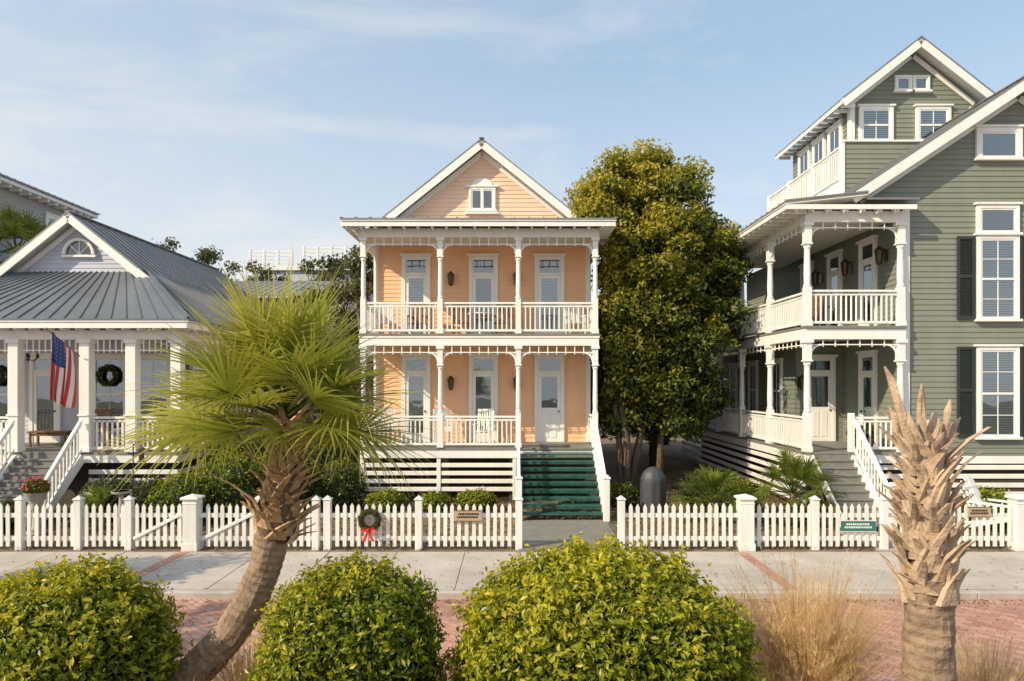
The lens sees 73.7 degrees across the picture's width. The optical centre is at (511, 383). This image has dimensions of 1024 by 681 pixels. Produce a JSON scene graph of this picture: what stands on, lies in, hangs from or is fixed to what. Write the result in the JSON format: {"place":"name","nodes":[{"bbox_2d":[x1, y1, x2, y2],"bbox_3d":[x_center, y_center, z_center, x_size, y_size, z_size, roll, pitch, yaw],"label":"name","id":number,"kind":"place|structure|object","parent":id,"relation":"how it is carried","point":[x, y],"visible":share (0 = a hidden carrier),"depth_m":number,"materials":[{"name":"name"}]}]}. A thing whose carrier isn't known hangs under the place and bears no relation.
{"place":"outdoors","nodes":[
{"label":"outdoors","id":0,"kind":"place"},
{"bbox_2d":[0,188,64,261],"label":"walls","id":1,"kind":"structure","parent":0,"point":[22,202],"depth_m":30.60,"materials":[{"name":"grey"}]},
{"bbox_2d":[44,212,58,226],"bbox_3d":[-21.900,-7.295,32.850,0.140,1.530,1.620,0,0,0],"label":"window trim","id":2,"kind":"structure","parent":1,"relation":"attached to","point":[48,215],"depth_m":32.25,"materials":[{"name":"white paint"}]},
{"bbox_2d":[172,634,264,680],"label":"ornamental grass","id":3,"kind":"object","parent":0,"point":[233,676],"depth_m":7.00,"materials":[{"name":"beige plant"}]},
{"bbox_2d":[248,246,373,392],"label":"distant house","id":4,"kind":"structure","parent":0,"point":[294,275],"depth_m":45.87,"materials":[{"name":"white wood"}]},
{"bbox_2d":[0,420,1016,551],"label":"yard ground","id":5,"kind":"structure","parent":0,"point":[676,462],"depth_m":16.86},
{"bbox_2d":[0,494,31,532],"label":"garden shrub","id":6,"kind":"object","parent":5,"relation":"on","point":[11,502],"visible":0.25,"depth_m":16.33,"materials":[{"name":"green plant"}]},
{"bbox_2d":[0,199,52,263],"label":"palm tree","id":7,"kind":"object","parent":5,"relation":"on","point":[16,225],"visible":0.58,"depth_m":27.55,"materials":[{"name":"green plant"}]},
{"bbox_2d":[20,476,50,535],"bbox_3d":[-11.303,2.897,16.204,0.601,1.407,0.617,0,0,0],"label":"flower urn","id":8,"kind":"object","parent":5,"relation":"on","point":[35,491],"visible":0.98,"depth_m":16.07,"materials":[{"name":"ceramic"}]},
{"bbox_2d":[0,176,97,218],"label":"trim","id":9,"kind":"structure","parent":5,"relation":"on","point":[30,193],"depth_m":31.32,"materials":[{"name":"white paint"}]},
{"bbox_2d":[0,172,99,214],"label":"roof","id":10,"kind":"structure","parent":9,"relation":"on","point":[37,189],"depth_m":31.44,"materials":[{"name":"metal"}]},
{"bbox_2d":[53,482,140,533],"bbox_3d":[-10.256,3.116,16.919,2.056,1.322,2.033,0,0,0],"label":"palmetto plant","id":11,"kind":"object","parent":5,"relation":"on","point":[97,495],"visible":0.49,"depth_m":16.84,"materials":[{"name":"green plant"}]},
{"bbox_2d":[68,473,139,522],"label":"garden shrub","id":12,"kind":"object","parent":5,"relation":"on","point":[116,482],"visible":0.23,"depth_m":17.70,"materials":[{"name":"green plant"}]},
{"bbox_2d":[110,489,131,535],"bbox_3d":[-9.100,3.050,15.900,0.440,1.100,0.429,0,0,0],"label":"bird bath","id":13,"kind":"object","parent":5,"relation":"on","point":[121,493],"visible":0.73,"depth_m":15.83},
{"bbox_2d":[132,441,145,496],"bbox_3d":[-8.922,2.470,16.415,0.313,2.260,0.259,0,0,34],"label":"bird feeder","id":14,"kind":"object","parent":5,"relation":"on","point":[141,449],"visible":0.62,"depth_m":16.39,"materials":[{"name":"wood"}]},
{"bbox_2d":[120,473,173,523],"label":"garden shrub","id":15,"kind":"object","parent":5,"relation":"on","point":[142,492],"visible":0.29,"depth_m":17.53,"materials":[{"name":"green plant"}]},
{"bbox_2d":[0,210,310,525],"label":"lavender cottage","id":16,"kind":"structure","parent":5,"relation":"on","point":[94,294],"depth_m":20.04,"materials":[{"name":"white paint"}]},
{"bbox_2d":[0,367,6,384],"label":"christmas wreath","id":17,"kind":"object","parent":16,"relation":"attached to","point":[2,376],"visible":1,"depth_m":21.77,"materials":[{"name":"green plant"}]},
{"bbox_2d":[25,340,38,361],"bbox_3d":[-14.600,-1.029,20.600,0.610,0.742,0.538,0,0,0],"label":"porch chandelier","id":18,"kind":"object","parent":16,"relation":"hanging from","point":[28,356],"visible":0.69,"depth_m":20.60,"materials":[{"name":"black metal"}]},
{"bbox_2d":[26,430,72,446],"bbox_3d":[-13.900,1.665,20.600,1.200,0.470,0.440,0,0,0],"label":"wooden bench","id":19,"kind":"object","parent":16,"relation":"on","point":[63,433],"visible":0.76,"depth_m":20.42,"materials":[{"name":"brown wood"}]},
{"bbox_2d":[45,327,79,407],"bbox_3d":[-12.154,-0.403,18.458,0.216,2.165,0.876,0,0,37],"label":"american flag","id":20,"kind":"object","parent":16,"relation":"attached to","point":[63,382],"visible":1,"depth_m":18.40,"materials":[{"name":"multicoloured fabric"}]},
{"bbox_2d":[95,409,112,445],"bbox_3d":[-12.607,1.346,20.835,0.570,1.102,0.834,0,0,-11],"label":"rocking chair","id":21,"kind":"object","parent":16,"relation":"on","point":[110,411],"visible":0.38,"depth_m":21.09,"materials":[{"name":"brown wood"}]},
{"bbox_2d":[95,364,118,386],"bbox_3d":[-12.923,-0.260,21.799,0.758,0.745,0.243,0,0,0],"label":"christmas wreath","id":22,"kind":"object","parent":16,"relation":"attached to","point":[112,381],"visible":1,"depth_m":21.75,"materials":[{"name":"green plant"}]},
{"bbox_2d":[141,410,168,445],"bbox_3d":[-10.893,1.346,20.835,0.570,1.102,0.834,0,0,11],"label":"rocking chair","id":23,"kind":"object","parent":16,"relation":"on","point":[154,427],"visible":0.05,"depth_m":21.02,"materials":[{"name":"brown wood"}]},
{"bbox_2d":[144,468,218,524],"bbox_3d":[-8.385,2.897,17.597,1.913,1.459,1.846,0,0,0],"label":"garden shrub","id":24,"kind":"object","parent":5,"relation":"on","point":[174,492],"visible":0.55,"depth_m":17.17,"materials":[{"name":"green plant"}]},
{"bbox_2d":[193,441,266,521],"bbox_3d":[-7.556,2.579,18.169,2.162,2.092,2.032,0,0,-40],"label":"garden shrub","id":25,"kind":"object","parent":5,"relation":"on","point":[235,475],"visible":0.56,"depth_m":17.68,"materials":[{"name":"green plant"}]},
{"bbox_2d":[194,420,269,474],"bbox_3d":[-7.884,2.326,19.926,2.578,2.592,2.615,0,0,0],"label":"garden shrub","id":26,"kind":"object","parent":5,"relation":"on","point":[258,445],"visible":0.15,"depth_m":19.48,"materials":[{"name":"green plant"}]},
{"bbox_2d":[146,236,373,468],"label":"distant trees","id":27,"kind":"object","parent":5,"relation":"on","point":[351,291],"visible":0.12,"depth_m":30.63,"materials":[{"name":"green plant"}]},
{"bbox_2d":[0,494,522,551],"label":"picket fence","id":28,"kind":"object","parent":5,"relation":"on","point":[189,515],"visible":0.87,"depth_m":14.79,"materials":[{"name":"white paint"}]},
{"bbox_2d":[357,508,381,541],"bbox_3d":[-3.067,3.027,14.667,0.540,0.725,0.255,0,0,0],"label":"christmas wreath","id":29,"kind":"object","parent":28,"relation":"attached to","point":[364,527],"visible":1,"depth_m":14.65,"materials":[{"name":"green plant"}]},
{"bbox_2d":[454,510,481,521],"bbox_3d":[-0.950,2.860,14.748,0.620,0.244,0.028,0,0,0],"label":"cottage name sign","id":30,"kind":"object","parent":28,"relation":"attached to","point":[467,515],"visible":1,"depth_m":14.74,"materials":[{"name":"beige wood"}]},
{"bbox_2d":[196,281,333,332],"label":"distant house","id":31,"kind":"structure","parent":5,"relation":"on","point":[280,283],"depth_m":35.68,"materials":[{"name":"grey"}]},
{"bbox_2d":[251,444,323,509],"bbox_3d":[-6.415,2.620,19.054,2.421,2.010,2.426,0,0,0],"label":"garden shrub","id":32,"kind":"object","parent":5,"relation":"on","point":[310,488],"visible":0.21,"depth_m":18.84,"materials":[{"name":"green plant"}]},
{"bbox_2d":[301,405,357,496],"bbox_3d":[-5.972,1.819,21.499,2.621,3.602,2.539,0,0,0],"label":"garden shrub","id":33,"kind":"object","parent":5,"relation":"on","point":[323,456],"visible":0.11,"depth_m":20.77,"materials":[{"name":"green plant"}]},
{"bbox_2d":[314,456,369,510],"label":"garden shrub","id":34,"kind":"object","parent":5,"relation":"on","point":[342,487],"visible":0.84,"depth_m":19.22,"materials":[{"name":"green plant"}]},
{"bbox_2d":[362,486,407,511],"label":"garden shrub","id":35,"kind":"object","parent":5,"relation":"on","point":[393,497],"visible":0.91,"depth_m":19.12,"materials":[{"name":"green plant"}]},
{"bbox_2d":[413,489,455,512],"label":"garden shrub","id":36,"kind":"object","parent":5,"relation":"on","point":[435,499],"visible":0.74,"depth_m":19.02,"materials":[{"name":"green plant"}]},
{"bbox_2d":[453,485,497,511],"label":"garden shrub","id":37,"kind":"object","parent":5,"relation":"on","point":[476,497],"visible":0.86,"depth_m":19.01,"materials":[{"name":"green plant"}]},
{"bbox_2d":[360,458,596,502],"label":"piers","id":38,"kind":"structure","parent":5,"relation":"on","point":[446,460],"depth_m":20.62,"materials":[{"name":"white wood"}]},
{"bbox_2d":[360,458,597,499],"bbox_3d":[-0.988,2.870,21.495,7.145,1.260,2.010,0,0,0],"label":"skirting","id":39,"kind":"object","parent":38,"relation":"attached to","point":[438,472],"visible":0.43,"depth_m":20.52,"materials":[{"name":"white paint"}]},
{"bbox_2d":[380,458,583,493],"bbox_3d":[-0.980,2.935,28.050,6.640,1.430,11.500,0,0,0],"label":"crawlspace","id":40,"kind":"object","parent":5,"relation":"on","point":[472,460],"depth_m":22.30,"materials":[{"name":"white wood"}]},
{"bbox_2d":[379,246,585,441],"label":"walls","id":41,"kind":"structure","parent":40,"relation":"on","point":[455,261],"depth_m":22.49,"materials":[{"name":"orange"}]},
{"bbox_2d":[340,141,616,457],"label":"trim","id":42,"kind":"structure","parent":41,"relation":"attached to","point":[362,235],"depth_m":20.47,"materials":[{"name":"white paint"}]},
{"bbox_2d":[358,334,599,449],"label":"deck","id":43,"kind":"structure","parent":42,"relation":"attached to","point":[572,445],"depth_m":20.44,"materials":[{"name":"grey wood"}]},
{"bbox_2d":[375,304,394,333],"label":"rocking chair","id":44,"kind":"object","parent":43,"relation":"on","point":[390,314],"visible":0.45,"depth_m":21.75,"materials":[{"name":"white paint"}]},
{"bbox_2d":[379,409,398,442],"bbox_3d":[-3.910,1.366,21.634,0.570,1.102,0.834,0,0,-17],"label":"rocking chair","id":45,"kind":"object","parent":43,"relation":"on","point":[391,410],"visible":0.23,"depth_m":21.90,"materials":[{"name":"white paint"}]},
{"bbox_2d":[405,304,428,333],"bbox_3d":[-2.993,-2.044,21.634,0.570,1.102,0.834,0,0,11],"label":"rocking chair","id":46,"kind":"object","parent":43,"relation":"on","point":[422,317],"visible":0.58,"depth_m":21.85,"materials":[{"name":"white wood"}]},
{"bbox_2d":[433,409,450,442],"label":"rocking chair","id":47,"kind":"object","parent":43,"relation":"on","point":[444,411],"visible":0.52,"depth_m":21.86,"materials":[{"name":"white paint"}]},
{"bbox_2d":[452,304,469,333],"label":"rocking chair","id":48,"kind":"object","parent":43,"relation":"on","point":[468,317],"visible":0.6,"depth_m":21.77,"materials":[{"name":"white wood"}]},
{"bbox_2d":[468,312,491,333],"bbox_3d":[-1.000,-1.845,21.400,0.760,0.710,0.748,0,0,0],"label":"porch table","id":49,"kind":"object","parent":43,"relation":"on","point":[477,313],"visible":0.45,"depth_m":21.31,"materials":[{"name":"white paint"}]},
{"bbox_2d":[472,409,494,442],"bbox_3d":[-0.893,1.366,21.634,0.570,1.102,0.834,0,0,11],"label":"rocking chair","id":50,"kind":"object","parent":43,"relation":"on","point":[491,411],"visible":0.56,"depth_m":21.88,"materials":[{"name":"white paint"}]},
{"bbox_2d":[424,410,569,446],"bbox_3d":[-0.564,-0.306,21.462,4.627,4.448,1.924,0,0,0],"label":"hardware","id":51,"kind":"object","parent":43,"relation":"on","point":[553,445],"visible":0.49,"depth_m":20.87,"materials":[{"name":"black metal"}]},
{"bbox_2d":[491,304,512,333],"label":"rocking chair","id":52,"kind":"object","parent":43,"relation":"on","point":[508,319],"visible":0.55,"depth_m":21.75,"materials":[{"name":"white wood"}]},
{"bbox_2d":[564,304,586,333],"bbox_3d":[1.993,-2.044,21.535,0.570,1.102,0.834,0,0,-11],"label":"rocking chair","id":53,"kind":"object","parent":43,"relation":"on","point":[571,319],"visible":0.53,"depth_m":21.74,"materials":[{"name":"white paint"}]},
{"bbox_2d":[370,238,590,245],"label":"ceiling","id":54,"kind":"structure","parent":42,"relation":"attached to","point":[485,241],"depth_m":21.73,"materials":[{"name":"white wood"}]},
{"bbox_2d":[340,137,616,227],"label":"roof","id":55,"kind":"structure","parent":41,"relation":"on","point":[471,218],"depth_m":19.93,"materials":[{"name":"metal"}]},
{"bbox_2d":[400,178,565,441],"bbox_3d":[-0.950,-2.415,22.425,5.460,8.670,0.150,0,0,0],"label":"window trim","id":56,"kind":"structure","parent":41,"relation":"attached to","point":[548,424],"depth_m":22.40,"materials":[{"name":"white paint"}]},
{"bbox_2d":[407,191,558,432],"bbox_3d":[-0.950,-2.375,22.474,5.100,7.990,0.004,0,0,0],"label":"window glass","id":57,"kind":"object","parent":56,"relation":"attached to","point":[549,384],"visible":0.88,"depth_m":22.47,"materials":[{"name":"grey glass"}]},
{"bbox_2d":[409,280,556,431],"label":"blinds","id":58,"kind":"object","parent":56,"relation":"attached to","point":[483,392],"visible":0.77,"depth_m":22.46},
{"bbox_2d":[393,150,579,227],"bbox_3d":[-0.980,-6.200,28.189,7.528,3.000,11.422,0,0,0],"label":"gable siding","id":59,"kind":"object","parent":41,"relation":"on","point":[451,199],"visible":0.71,"depth_m":22.49,"materials":[{"name":"wood"}]},
{"bbox_2d":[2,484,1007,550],"bbox_3d":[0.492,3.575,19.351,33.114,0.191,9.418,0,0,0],"label":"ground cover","id":60,"kind":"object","parent":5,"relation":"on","point":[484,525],"visible":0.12,"depth_m":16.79,"materials":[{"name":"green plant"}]},
{"bbox_2d":[515,418,610,521],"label":"stair rails","id":61,"kind":"object","parent":5,"relation":"on","point":[603,480],"visible":0.9,"depth_m":18.53,"materials":[{"name":"white wood"}]},
{"bbox_2d":[519,520,616,550],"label":"boardwalk path","id":62,"kind":"structure","parent":5,"relation":"on","point":[536,534],"depth_m":16.47,"materials":[{"name":"grey concrete"}]},
{"bbox_2d":[610,480,639,507],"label":"garden shrub","id":63,"kind":"object","parent":5,"relation":"on","point":[630,493],"visible":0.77,"depth_m":19.68,"materials":[{"name":"green plant"}]},
{"bbox_2d":[591,307,680,466],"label":"distant trees","id":64,"kind":"object","parent":5,"relation":"on","point":[652,444],"visible":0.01,"depth_m":29.00,"materials":[{"name":"green plant"}]},
{"bbox_2d":[640,466,665,512],"bbox_3d":[3.851,2.930,18.608,0.710,1.340,0.640,0,0,0],"label":"covered grill","id":65,"kind":"object","parent":5,"relation":"on","point":[653,485],"visible":0.81,"depth_m":18.37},
{"bbox_2d":[562,136,758,484],"bbox_3d":[4.945,-2.297,23.340,6.501,11.894,6.223,0,0,0],"label":"evergreen tree","id":66,"kind":"object","parent":5,"relation":"on","point":[649,278],"visible":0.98,"depth_m":21.84,"materials":[{"name":"green plant"}]},
{"bbox_2d":[677,467,721,510],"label":"garden shrub","id":67,"kind":"object","parent":5,"relation":"on","point":[686,481],"visible":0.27,"depth_m":19.28,"materials":[{"name":"green plant"}]},
{"bbox_2d":[668,462,756,526],"bbox_3d":[5.159,2.770,17.352,2.486,1.700,2.202,0,0,0],"label":"palmetto plant","id":68,"kind":"object","parent":5,"relation":"on","point":[714,480],"visible":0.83,"depth_m":17.23,"materials":[{"name":"green plant"}]},
{"bbox_2d":[701,473,750,512],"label":"palmetto plant","id":69,"kind":"object","parent":5,"relation":"on","point":[736,487],"visible":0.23,"depth_m":18.50,"materials":[{"name":"green plant"}]},
{"bbox_2d":[715,475,767,512],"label":"garden shrub","id":70,"kind":"object","parent":5,"relation":"on","point":[745,484],"visible":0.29,"depth_m":18.58,"materials":[{"name":"green plant"}]},
{"bbox_2d":[776,496,807,528],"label":"garden shrub","id":71,"kind":"object","parent":5,"relation":"on","point":[791,518],"visible":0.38,"depth_m":16.96,"materials":[{"name":"green plant"}]},
{"bbox_2d":[745,438,852,521],"bbox_3d":[7.277,2.521,17.542,2.904,2.198,2.947,0,0,0],"label":"palmetto plant","id":72,"kind":"object","parent":5,"relation":"on","point":[792,469],"visible":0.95,"depth_m":17.36,"materials":[{"name":"green plant"}]},
{"bbox_2d":[616,494,1023,551],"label":"picket fence","id":73,"kind":"object","parent":5,"relation":"on","point":[744,538],"visible":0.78,"depth_m":14.79,"materials":[{"name":"white paint"}]},
{"bbox_2d":[840,520,875,531],"bbox_3d":[7.480,3.080,14.748,0.770,0.244,0.028,0,0,0],"label":"green notice sign","id":74,"kind":"object","parent":73,"relation":"attached to","point":[858,525],"visible":1,"depth_m":14.74,"materials":[{"name":"green metal"}]},
{"bbox_2d":[967,507,991,517],"bbox_3d":[10.100,2.780,14.748,0.520,0.224,0.028,0,0,0],"label":"cottage name sign","id":75,"kind":"object","parent":73,"relation":"attached to","point":[979,512],"visible":1,"depth_m":14.74,"materials":[{"name":"brown wood"}]},
{"bbox_2d":[814,454,877,526],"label":"steps","id":76,"kind":"structure","parent":5,"relation":"on","point":[846,470],"depth_m":17.57,"materials":[{"name":"grey wood"}]},
{"bbox_2d":[687,39,1023,528],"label":"trim","id":77,"kind":"structure","parent":5,"relation":"on","point":[767,231],"depth_m":18.55,"materials":[{"name":"white paint"}]},
{"bbox_2d":[723,223,883,352],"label":"ceiling","id":78,"kind":"structure","parent":77,"relation":"attached to","point":[790,250],"depth_m":22.39,"materials":[{"name":"white wood"}]},
{"bbox_2d":[705,326,907,454],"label":"deck","id":79,"kind":"structure","parent":77,"relation":"attached to","point":[829,447],"depth_m":19.43,"materials":[{"name":"grey wood"}]},
{"bbox_2d":[759,404,766,414],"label":"rocking chair","id":80,"kind":"object","parent":79,"relation":"on","point":[762,406],"visible":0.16,"depth_m":24.20,"materials":[{"name":"brown wood"}]},
{"bbox_2d":[795,296,824,327],"bbox_3d":[8.833,-2.104,20.313,0.834,1.102,0.570,0,0,-21],"label":"rocking chair","id":81,"kind":"object","parent":79,"relation":"on","point":[818,306],"visible":0.26,"depth_m":20.29,"materials":[{"name":"brown wood"}]},
{"bbox_2d":[860,423,876,446],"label":"potted plant","id":82,"kind":"object","parent":79,"relation":"on","point":[872,434],"visible":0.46,"depth_m":19.06,"materials":[{"name":"green plant"}]},
{"bbox_2d":[701,435,1023,512],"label":"crawlspace","id":83,"kind":"object","parent":5,"relation":"on","point":[884,471],"visible":0.08,"depth_m":19.80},
{"bbox_2d":[682,433,1023,503],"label":"skirting","id":84,"kind":"object","parent":83,"relation":"attached to","point":[982,476],"visible":0.46,"depth_m":21.20,"materials":[{"name":"white paint"}]},
{"bbox_2d":[693,53,1023,455],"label":"walls","id":85,"kind":"structure","parent":83,"relation":"on","point":[950,185],"depth_m":18.59,"materials":[{"name":"green"}]},
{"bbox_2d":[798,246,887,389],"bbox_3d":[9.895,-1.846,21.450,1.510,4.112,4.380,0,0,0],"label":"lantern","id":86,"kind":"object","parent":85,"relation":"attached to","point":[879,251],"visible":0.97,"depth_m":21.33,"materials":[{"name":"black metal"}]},
{"bbox_2d":[689,36,1023,263],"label":"roof","id":87,"kind":"structure","parent":85,"relation":"on","point":[948,125],"depth_m":18.95,"materials":[{"name":"metal"}]},
{"bbox_2d":[727,75,1023,446],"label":"window trim","id":88,"kind":"structure","parent":85,"relation":"attached to","point":[823,423],"depth_m":20.47,"materials":[{"name":"white paint"}]},
{"bbox_2d":[731,128,872,420],"bbox_3d":[11.187,-4.140,22.457,3.856,11.380,12.002,0,0,-37],"label":"glass","id":89,"kind":"object","parent":88,"relation":"attached to","point":[867,361],"visible":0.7,"depth_m":22.61,"materials":[{"name":"grey glass"}]},
{"bbox_2d":[810,79,1014,434],"bbox_3d":[11.201,-4.140,22.474,3.857,11.380,11.957,0,0,-37],"label":"interior","id":90,"kind":"object","parent":88,"relation":"attached to","point":[998,144],"visible":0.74,"depth_m":18.57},
{"bbox_2d":[957,236,1023,436],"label":"shutters","id":91,"kind":"object","parent":88,"relation":"attached to","point":[966,384],"visible":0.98,"depth_m":18.54,"materials":[{"name":"paint"}]},
{"bbox_2d":[864,111,1013,433],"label":"blinds","id":92,"kind":"object","parent":85,"relation":"attached to","point":[999,418],"visible":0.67,"depth_m":18.56,"materials":[{"name":"white plastic"}]},
{"bbox_2d":[841,532,895,550],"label":"garden path","id":93,"kind":"structure","parent":5,"relation":"on","point":[891,547],"depth_m":15.28,"materials":[{"name":"concrete"}]},
{"bbox_2d":[955,486,1009,527],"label":"garden shrub","id":94,"kind":"object","parent":5,"relation":"on","point":[990,493],"visible":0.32,"depth_m":17.05,"materials":[{"name":"green plant"}]},
{"bbox_2d":[960,474,1006,526],"bbox_3d":[11.704,2.936,16.557,0.910,1.328,1.315,0,0,-29],"label":"adirondack chair","id":95,"kind":"object","parent":5,"relation":"on","point":[971,486],"visible":0.49,"depth_m":16.88,"materials":[{"name":"white paint"}]},
{"bbox_2d":[0,551,1023,590],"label":"sidewalk","id":96,"kind":"structure","parent":0,"point":[224,571],"depth_m":13.42,"materials":[{"name":"concrete"}]},
{"bbox_2d":[0,0,1023,331],"label":"sky","id":97,"kind":"structure","parent":0,"point":[235,127],"materials":[{"name":"blue"}]},
{"bbox_2d":[520,450,602,514],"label":"stair treads","id":98,"kind":"object","parent":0,"point":[559,483],"visible":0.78,"depth_m":19.07,"materials":[{"name":"green wood"}]},
{"bbox_2d":[163,599,1023,680],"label":"brick street","id":99,"kind":"structure","parent":0,"point":[983,622],"depth_m":10.44,"materials":[{"name":"red brick"}]},
{"bbox_2d":[710,537,902,680],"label":"ornamental grass","id":100,"kind":"object","parent":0,"point":[792,630],"depth_m":6.69,"materials":[{"name":"beige plant"}]},
{"bbox_2d":[744,633,880,680],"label":"ornamental grass","id":101,"kind":"object","parent":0,"point":[780,677],"depth_m":6.53,"materials":[{"name":"beige plant"}]},
{"bbox_2d":[955,628,1023,680],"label":"ornamental grass","id":102,"kind":"object","parent":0,"point":[965,675],"depth_m":6.75,"materials":[{"name":"beige plant"}]},
{"label":"ground","id":103,"kind":"structure","parent":0,"visible":0},
{"bbox_2d":[19,590,1023,598],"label":"kerb","id":104,"kind":"structure","parent":103,"relation":"on","point":[457,594],"depth_m":11.72,"materials":[{"name":"concrete"}]},
{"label":"planting bed","id":105,"kind":"object","parent":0,"visible":0},
{"bbox_2d":[0,550,193,680],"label":"boxwood bush","id":106,"kind":"object","parent":105,"relation":"on","point":[101,620],"visible":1,"depth_m":6.22,"materials":[{"name":"green plant"}]},
{"bbox_2d":[92,245,445,680],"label":"palm tree","id":107,"kind":"object","parent":105,"relation":"on","point":[270,349],"visible":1,"depth_m":6.69,"materials":[{"name":"green plant"}]},
{"bbox_2d":[239,543,449,680],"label":"boxwood bush","id":108,"kind":"object","parent":105,"relation":"on","point":[369,623],"visible":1,"depth_m":6.02,"materials":[{"name":"green plant"}]},
{"bbox_2d":[436,531,774,680],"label":"boxwood bush","id":109,"kind":"object","parent":105,"relation":"on","point":[581,611],"visible":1,"depth_m":5.82,"materials":[{"name":"green plant"}]},
{"bbox_2d":[876,366,990,680],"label":"palm stump","id":110,"kind":"object","parent":105,"relation":"on","point":[929,576],"visible":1,"depth_m":5.87,"materials":[{"name":"beige plant"}]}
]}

